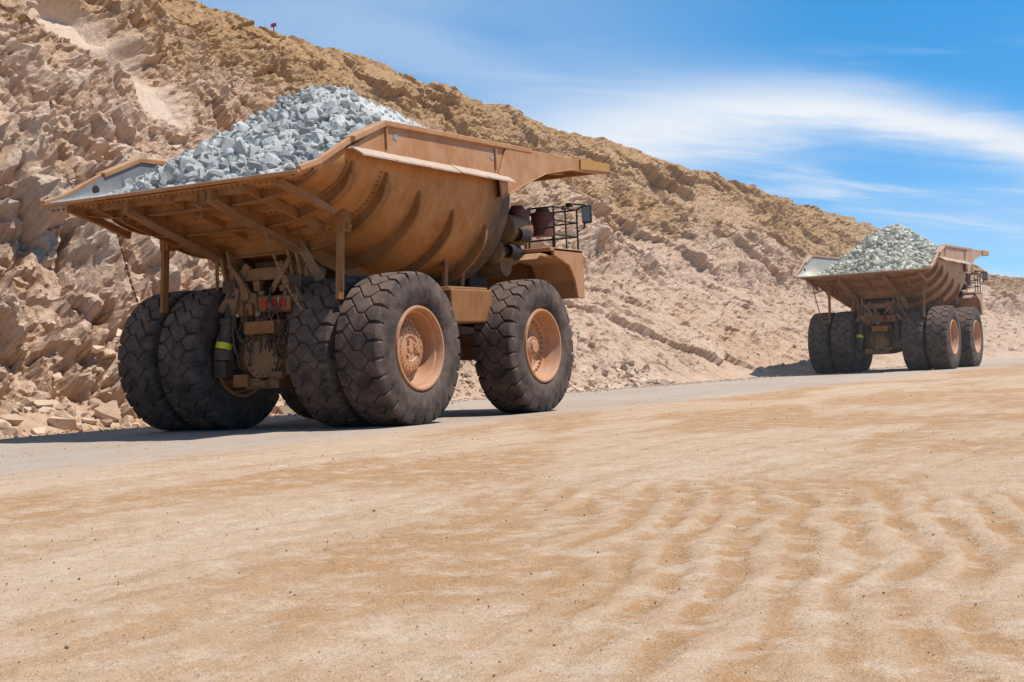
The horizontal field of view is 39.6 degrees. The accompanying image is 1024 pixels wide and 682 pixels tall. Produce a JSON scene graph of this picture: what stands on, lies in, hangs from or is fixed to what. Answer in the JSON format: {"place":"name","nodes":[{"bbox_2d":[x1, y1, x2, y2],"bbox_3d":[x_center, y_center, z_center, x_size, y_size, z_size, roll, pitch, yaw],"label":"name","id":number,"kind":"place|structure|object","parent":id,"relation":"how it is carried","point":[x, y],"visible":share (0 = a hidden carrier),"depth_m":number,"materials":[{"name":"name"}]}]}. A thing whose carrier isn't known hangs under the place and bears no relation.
{"place":"outdoors","nodes":[
{"label":"outdoors","id":0,"kind":"place"},
{"bbox_2d":[0,358,1023,681],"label":"haul road","id":1,"kind":"structure","parent":0,"point":[444,556],"depth_m":10.15,"materials":[{"name":"beige sand"}]},
{"bbox_2d":[40,85,609,430],"bbox_3d":[-4.167,-2.226,37.654,8.560,8.729,14.470,-3,-1,30],"label":"mining dump truck","id":2,"kind":"object","parent":1,"relation":"on","point":[376,263],"visible":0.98,"depth_m":34.10,"materials":[{"name":"paint"}]},
{"bbox_2d":[793,222,988,373],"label":"mining dump truck","id":3,"kind":"object","parent":1,"relation":"on","point":[896,288],"visible":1,"depth_m":80.60,"materials":[{"name":"paint"}]},
{"bbox_2d":[0,0,1023,436],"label":"rock cliff","id":4,"kind":"structure","parent":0,"point":[688,276],"depth_m":72.61,"materials":[{"name":"beige stone"}]},
{"bbox_2d":[0,1,677,434],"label":"rock debris","id":5,"kind":"object","parent":4,"relation":"on","point":[32,13],"visible":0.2,"depth_m":58.52,"materials":[{"name":"beige stone"}]},
{"bbox_2d":[0,385,1023,681],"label":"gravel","id":6,"kind":"structure","parent":0,"point":[506,521],"depth_m":9.90,"materials":[{"name":"brown gravel"}]},
{"bbox_2d":[192,0,1023,276],"label":"sky","id":7,"kind":"structure","parent":0,"point":[880,113],"materials":[{"name":"blue"}]},
{"label":"ground","id":8,"kind":"structure","parent":0,"visible":0},
{"bbox_2d":[0,285,295,436],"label":"boulder pile","id":9,"kind":"object","parent":8,"relation":"on","point":[108,413],"visible":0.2,"depth_m":40.89,"materials":[{"name":"beige stone"}]},
{"bbox_2d":[0,366,906,438],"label":"loose stones","id":10,"kind":"object","parent":8,"relation":"on","point":[100,429],"visible":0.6,"depth_m":61.59,"materials":[{"name":"brown gravel"}]}
]}

